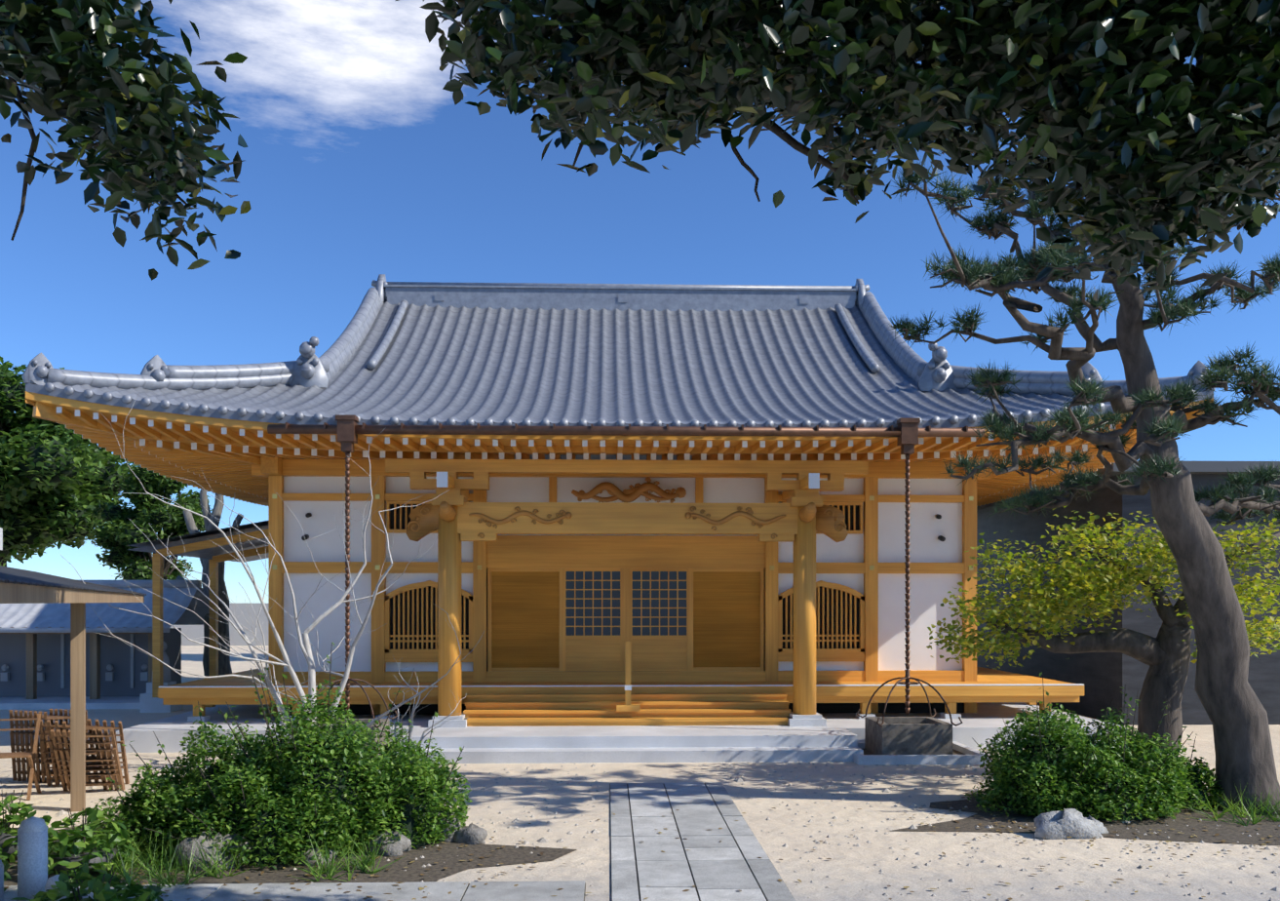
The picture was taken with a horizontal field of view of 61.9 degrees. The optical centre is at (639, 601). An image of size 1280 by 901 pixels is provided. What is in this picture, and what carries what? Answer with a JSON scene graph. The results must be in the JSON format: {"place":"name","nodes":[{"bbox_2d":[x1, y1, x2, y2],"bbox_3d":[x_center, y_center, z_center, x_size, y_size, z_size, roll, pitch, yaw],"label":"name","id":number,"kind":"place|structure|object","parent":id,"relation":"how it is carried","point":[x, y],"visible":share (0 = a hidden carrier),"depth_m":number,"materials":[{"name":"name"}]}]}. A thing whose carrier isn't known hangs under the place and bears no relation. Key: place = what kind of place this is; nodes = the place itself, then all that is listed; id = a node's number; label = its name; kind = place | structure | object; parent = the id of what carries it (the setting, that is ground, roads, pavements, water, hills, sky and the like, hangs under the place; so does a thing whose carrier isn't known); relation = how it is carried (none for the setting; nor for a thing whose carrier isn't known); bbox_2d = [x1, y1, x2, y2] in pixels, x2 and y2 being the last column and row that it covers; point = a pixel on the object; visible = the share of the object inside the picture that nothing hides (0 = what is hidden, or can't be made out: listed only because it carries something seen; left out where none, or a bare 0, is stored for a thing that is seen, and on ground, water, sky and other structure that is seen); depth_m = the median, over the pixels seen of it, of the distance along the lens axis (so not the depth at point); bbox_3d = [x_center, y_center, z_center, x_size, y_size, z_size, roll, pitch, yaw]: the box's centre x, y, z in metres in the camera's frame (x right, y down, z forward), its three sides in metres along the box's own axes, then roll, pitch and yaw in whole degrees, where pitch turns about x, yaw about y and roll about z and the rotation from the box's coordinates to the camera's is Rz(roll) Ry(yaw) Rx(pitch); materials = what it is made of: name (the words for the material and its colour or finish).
{"place":"outdoors","nodes":[
{"label":"outdoors","id":0,"kind":"place"},
{"bbox_2d":[0,355,140,566],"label":"tree foliage","id":1,"kind":"object","parent":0,"point":[88,457],"depth_m":28.14,"materials":[{"name":"green plant"}]},
{"bbox_2d":[170,603,268,645],"bbox_3d":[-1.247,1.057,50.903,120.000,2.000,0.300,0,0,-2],"label":"building","id":2,"kind":"structure","parent":0,"point":[194,632],"depth_m":50.22,"materials":[{"name":"grey"}]},
{"bbox_2d":[3,781,795,900],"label":"stone path","id":3,"kind":"structure","parent":0,"point":[720,871],"depth_m":8.01,"materials":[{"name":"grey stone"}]},
{"bbox_2d":[0,815,66,900],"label":"granite bollards","id":4,"kind":"object","parent":3,"relation":"on","point":[32,856],"visible":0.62,"depth_m":6.67,"materials":[{"name":"stone"}]},
{"bbox_2d":[26,398,1094,447],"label":"temple soffit","id":5,"kind":"structure","parent":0,"point":[27,402],"depth_m":14.51,"materials":[{"name":"brown wood"}]},
{"bbox_2d":[384,284,857,310],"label":"roof ridge","id":6,"kind":"structure","parent":0,"point":[609,298],"depth_m":21.08,"materials":[{"name":"grey tile"}]},
{"bbox_2d":[283,504,964,714],"bbox_3d":[-0.215,0.112,16.787,10.900,3.290,0.078,0,0,-2],"label":"dark recess","id":7,"kind":"object","parent":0,"point":[431,709],"visible":0.08,"depth_m":16.75,"materials":[{"name":"brown wood"}]},
{"bbox_2d":[0,0,1279,301],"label":"tree foliage","id":8,"kind":"object","parent":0,"point":[1129,119],"depth_m":4.45,"materials":[{"name":"green plant"}]},
{"bbox_2d":[7,64,192,240],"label":"camphor branches","id":9,"kind":"object","parent":8,"relation":"on","point":[31,151],"visible":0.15,"depth_m":5.08,"materials":[{"name":"brown plant"}]},
{"bbox_2d":[0,645,1279,900],"bbox_3d":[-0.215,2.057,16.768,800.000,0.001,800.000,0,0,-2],"label":"ground","id":10,"kind":"structure","parent":0,"point":[587,860],"depth_m":9.45,"materials":[{"name":"beige sand"}]},
{"bbox_2d":[0,527,2,549],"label":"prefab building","id":11,"kind":"structure","parent":10,"relation":"on","point":[1,538],"depth_m":11.58,"materials":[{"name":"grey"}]},
{"bbox_2d":[0,708,129,800],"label":"wooden rack","id":12,"kind":"object","parent":10,"relation":"on","point":[53,751],"visible":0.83,"depth_m":11.64,"materials":[{"name":"brown wood"}]},
{"bbox_2d":[0,696,139,709],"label":"pavilion stone base","id":13,"kind":"object","parent":10,"relation":"on","point":[54,703],"visible":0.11,"depth_m":20.48,"materials":[{"name":"grey stone"}]},
{"bbox_2d":[0,626,152,698],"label":"outbuilding frame","id":14,"kind":"object","parent":13,"relation":"on","point":[31,665],"visible":0.5,"depth_m":21.28,"materials":[{"name":"wood"}]},
{"bbox_2d":[0,633,148,688],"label":"fittings","id":15,"kind":"object","parent":14,"relation":"in","point":[109,676],"visible":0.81,"depth_m":21.77,"materials":[{"name":"grey metal"}]},
{"bbox_2d":[0,581,144,812],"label":"shelter frame","id":16,"kind":"object","parent":10,"relation":"on","point":[16,593],"visible":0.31,"depth_m":10.47,"materials":[{"name":"brown wood"}]},
{"bbox_2d":[0,565,146,595],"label":"shelter roof","id":17,"kind":"structure","parent":16,"relation":"on","point":[17,575],"depth_m":8.35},
{"bbox_2d":[0,627,181,697],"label":"dark pavilion niches","id":18,"kind":"object","parent":10,"relation":"on","point":[115,652],"visible":0.42,"depth_m":21.84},
{"bbox_2d":[0,580,209,632],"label":"background building roof","id":19,"kind":"structure","parent":18,"relation":"on","point":[42,616],"depth_m":21.53,"materials":[{"name":"metal"}]},
{"bbox_2d":[88,464,212,580],"bbox_3d":[-12.066,-0.674,26.425,2.879,5.492,3.322,0,0,-2],"label":"young tree","id":20,"kind":"object","parent":10,"relation":"on","point":[133,484],"depth_m":25.82,"materials":[{"name":"green plant"}]},
{"bbox_2d":[139,681,182,712],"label":"stone block","id":21,"kind":"structure","parent":10,"relation":"on","point":[148,703],"depth_m":19.82,"materials":[{"name":"stone"}]},
{"bbox_2d":[162,641,171,682],"bbox_3d":[-9.020,1.120,20.104,0.340,0.775,0.340,0,0,-2],"label":"jizo statue","id":22,"kind":"object","parent":21,"relation":"on","point":[166,673],"visible":0.33,"depth_m":20.04,"materials":[{"name":"stone"}]},
{"bbox_2d":[175,488,243,676],"bbox_3d":[-9.492,-0.342,23.528,1.444,4.882,0.589,0,0,-16],"label":"tree trunk","id":23,"kind":"object","parent":10,"relation":"on","point":[224,666],"visible":0.44,"depth_m":23.48,"materials":[{"name":"grey plant"}]},
{"bbox_2d":[152,528,268,697],"bbox_3d":[-7.404,0.098,21.153,3.233,3.319,2.940,0,0,-2],"label":"wooden shelter frame","id":24,"kind":"object","parent":10,"relation":"on","point":[157,624],"visible":0.6,"depth_m":19.69,"materials":[{"name":"brown wood"}]},
{"bbox_2d":[127,520,268,562],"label":"shed roof","id":25,"kind":"structure","parent":24,"relation":"on","point":[209,553],"depth_m":19.87,"materials":[{"name":"brown wood"}]},
{"bbox_2d":[60,398,484,745],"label":"bare shrub branches","id":26,"kind":"object","parent":10,"relation":"on","point":[307,651],"visible":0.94,"depth_m":12.83,"materials":[{"name":"grey plant"}]},
{"bbox_2d":[174,811,487,870],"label":"rocks","id":27,"kind":"object","parent":10,"relation":"on","point":[472,833],"visible":0.4,"depth_m":8.38,"materials":[{"name":"stone"}]},
{"bbox_2d":[387,657,465,762],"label":"bare branches","id":28,"kind":"object","parent":10,"relation":"on","point":[411,724],"visible":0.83,"depth_m":13.14,"materials":[{"name":"grey plant"}]},
{"bbox_2d":[116,701,1124,763],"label":"stone platform","id":29,"kind":"structure","parent":10,"relation":"on","point":[839,736],"depth_m":14.06,"materials":[{"name":"stone"}]},
{"bbox_2d":[187,711,1053,727],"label":"foundation stones","id":30,"kind":"object","parent":29,"relation":"on","point":[816,719],"visible":0.67,"depth_m":15.09,"materials":[{"name":"grey stone"}]},
{"bbox_2d":[157,456,1084,726],"bbox_3d":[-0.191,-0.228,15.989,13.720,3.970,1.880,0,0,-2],"label":"temple wood","id":31,"kind":"object","parent":29,"relation":"on","point":[525,559],"visible":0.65,"depth_m":16.58,"materials":[{"name":"orange wood"}]},
{"bbox_2d":[56,406,1115,690],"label":"rafters","id":32,"kind":"object","parent":31,"relation":"attached to","point":[443,479],"visible":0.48,"depth_m":15.14,"materials":[{"name":"orange wood"}]},
{"bbox_2d":[56,422,1136,505],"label":"temple rafters","id":33,"kind":"object","parent":31,"relation":"attached to","point":[238,476],"visible":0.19,"depth_m":17.55,"materials":[{"name":"brown wood"}]},
{"bbox_2d":[27,382,1208,460],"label":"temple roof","id":34,"kind":"structure","parent":31,"relation":"on","point":[610,456],"depth_m":25.21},
{"bbox_2d":[32,401,1204,467],"bbox_3d":[-0.180,-2.339,15.610,15.847,0.626,2.630,0,0,-2],"label":"temple rafters front","id":35,"kind":"object","parent":31,"relation":"attached to","point":[139,429],"visible":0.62,"depth_m":14.97,"materials":[{"name":"brown wood"}]},
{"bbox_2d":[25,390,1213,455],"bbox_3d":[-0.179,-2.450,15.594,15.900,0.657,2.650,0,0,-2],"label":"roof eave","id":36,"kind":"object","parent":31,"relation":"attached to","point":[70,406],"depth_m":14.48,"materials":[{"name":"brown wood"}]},
{"bbox_2d":[25,296,1213,427],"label":"temple roof tiles","id":37,"kind":"object","parent":31,"relation":"on","point":[449,365],"visible":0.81,"depth_m":17.59,"materials":[{"name":"grey tile"}]},
{"bbox_2d":[22,273,1215,391],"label":"ridge-end ornaments","id":38,"kind":"object","parent":37,"relation":"on","point":[309,370],"visible":0.71,"depth_m":16.69},
{"bbox_2d":[46,281,1193,395],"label":"roof ridges","id":39,"kind":"object","parent":37,"relation":"on","point":[339,352],"visible":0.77,"depth_m":16.95,"materials":[{"name":"grey tile"}]},
{"bbox_2d":[285,414,968,454],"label":"gutter boxes","id":40,"kind":"object","parent":37,"relation":"attached to","point":[907,439],"visible":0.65,"depth_m":14.12,"materials":[{"name":"metal"}]},
{"bbox_2d":[267,424,985,716],"bbox_3d":[-0.136,-0.412,14.169,9.500,3.839,0.124,0,0,-2],"label":"gutter and chains","id":41,"kind":"object","parent":40,"relation":"attached to","point":[608,430],"visible":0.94,"depth_m":14.12,"materials":[{"name":"orange metal"}]},
{"bbox_2d":[271,494,973,570],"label":"brass nail covers","id":42,"kind":"object","parent":31,"relation":"attached to","point":[377,496],"visible":0.98,"depth_m":16.76,"materials":[{"name":"brown metal"}]},
{"bbox_2d":[565,571,686,635],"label":"lattice windows","id":43,"kind":"structure","parent":31,"relation":"in","point":[569,594],"depth_m":16.80,"materials":[{"name":"brown wood"}]},
{"bbox_2d":[406,477,848,542],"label":"carved wood ornaments","id":44,"kind":"object","parent":31,"relation":"attached to","point":[424,522],"visible":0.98,"depth_m":15.18},
{"bbox_2d":[283,476,962,671],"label":"temple plaster walls","id":45,"kind":"structure","parent":29,"relation":"on","point":[928,593],"depth_m":16.83,"materials":[{"name":"white paint"}]},
{"bbox_2d":[301,512,945,541],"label":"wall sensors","id":46,"kind":"object","parent":45,"relation":"attached to","point":[937,516],"depth_m":16.83,"materials":[{"name":"black"}]},
{"bbox_2d":[437,504,815,715],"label":"porch pillars","id":47,"kind":"structure","parent":29,"relation":"on","point":[804,600],"depth_m":15.15,"materials":[{"name":"brown wood"}]},
{"bbox_2d":[0,761,1279,900],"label":"ground pebbles","id":48,"kind":"object","parent":10,"relation":"on","point":[542,839],"visible":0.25,"depth_m":9.60,"materials":[{"name":"stone"}]},
{"bbox_2d":[0,781,1279,888],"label":"grass tufts","id":49,"kind":"object","parent":10,"relation":"on","point":[213,872],"visible":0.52,"depth_m":8.08,"materials":[{"name":"green plant"}]},
{"bbox_2d":[3,788,1279,885],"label":"soil patches","id":50,"kind":"object","parent":10,"relation":"on","point":[1228,832],"visible":0.29,"depth_m":8.87,"materials":[{"name":"brown soil"}]},
{"bbox_2d":[0,827,117,878],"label":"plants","id":51,"kind":"object","parent":50,"relation":"on","point":[9,849],"visible":0.25,"depth_m":7.98,"materials":[{"name":"green plant"}]},
{"bbox_2d":[0,789,172,900],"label":"plants","id":52,"kind":"object","parent":50,"relation":"on","point":[97,888],"depth_m":7.82,"materials":[{"name":"green plant"}]},
{"bbox_2d":[91,642,472,869],"bbox_3d":[-3.034,1.661,9.047,3.120,2.634,1.963,0,0,-2],"label":"bush","id":53,"kind":"object","parent":50,"relation":"on","point":[260,780],"depth_m":8.73,"materials":[{"name":"green plant"}]},
{"bbox_2d":[965,671,1225,821],"bbox_3d":[4.598,1.760,10.606,2.668,2.021,1.717,0,0,-2],"label":"bush","id":54,"kind":"object","parent":50,"relation":"on","point":[1168,793],"depth_m":10.25,"materials":[{"name":"green plant"}]},
{"bbox_2d":[3,792,1279,900],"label":"fallen leaves litter","id":55,"kind":"object","parent":10,"relation":"on","point":[420,888],"visible":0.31,"depth_m":8.47,"materials":[{"name":"brown plant"}]},
{"bbox_2d":[861,748,965,754],"bbox_3d":[3.585,2.042,14.192,1.500,0.030,1.180,0,0,-2],"label":"gravel bed","id":56,"kind":"object","parent":10,"relation":"on","point":[867,752],"depth_m":14.30,"materials":[{"name":"stone"}]},
{"bbox_2d":[864,716,952,754],"bbox_3d":[3.582,1.822,14.282,0.920,0.470,0.920,0,0,-2],"label":"stone basin","id":57,"kind":"object","parent":56,"relation":"on","point":[911,735],"visible":0.73,"depth_m":13.83,"materials":[{"name":"grey stone"}]},
{"bbox_2d":[855,672,963,726],"bbox_3d":[3.582,1.267,14.282,1.122,0.680,1.122,0,0,-2],"label":"metal cage","id":58,"kind":"object","parent":57,"relation":"on","point":[899,681],"visible":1,"depth_m":14.20,"materials":[{"name":"black metal"}]},
{"bbox_2d":[853,740,991,764],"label":"rain basin curb","id":59,"kind":"structure","parent":56,"relation":"on","point":[971,756],"depth_m":13.51,"materials":[{"name":"stone"}]},
{"bbox_2d":[1033,808,1108,839],"bbox_3d":[3.799,2.013,9.412,0.750,0.403,0.369,0,0,-2],"label":"rock","id":60,"kind":"object","parent":10,"relation":"on","point":[1066,823],"visible":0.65,"depth_m":9.27,"materials":[{"name":"grey stone"}]},
{"bbox_2d":[888,58,1279,814],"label":"pine tree","id":61,"kind":"object","parent":10,"relation":"on","point":[1237,714],"depth_m":10.37,"materials":[{"name":"green plant"}]},
{"bbox_2d":[926,504,1279,759],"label":"maple tree","id":62,"kind":"object","parent":10,"relation":"on","point":[1068,589],"depth_m":12.17,"materials":[{"name":"green plant"}]},
{"bbox_2d":[0,0,1279,603],"label":"sky","id":63,"kind":"structure","parent":0,"point":[359,166],"materials":[{"name":"blue"}]},
{"bbox_2d":[976,473,1279,725],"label":"wall","id":64,"kind":"structure","parent":0,"point":[1102,677],"depth_m":18.30,"materials":[{"name":"grey concrete"}]},
{"bbox_2d":[976,460,1279,509],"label":"coping","id":65,"kind":"object","parent":64,"relation":"attached to","point":[1206,467],"visible":0.17,"depth_m":17.57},
{"bbox_3d":[-3.852,2.042,13.967,1.500,0.030,1.180,0,0,-2],"label":"gravel bed","id":66,"kind":"object","parent":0,"visible":0},
{"bbox_2d":[307,718,389,756],"bbox_3d":[-3.854,1.822,14.057,0.920,0.470,0.920,0,0,-2],"label":"stone rain basin","id":67,"kind":"object","parent":66,"relation":"on","point":[372,726],"visible":0.21,"depth_m":14.13,"materials":[{"name":"grey stone"}]},
{"bbox_2d":[315,673,397,728],"bbox_3d":[-3.854,1.267,14.057,1.122,0.680,1.122,0,0,-2],"label":"rain basin cage","id":68,"kind":"object","parent":67,"relation":"on","point":[352,683],"visible":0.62,"depth_m":13.99,"materials":[{"name":"black metal"}]}
]}

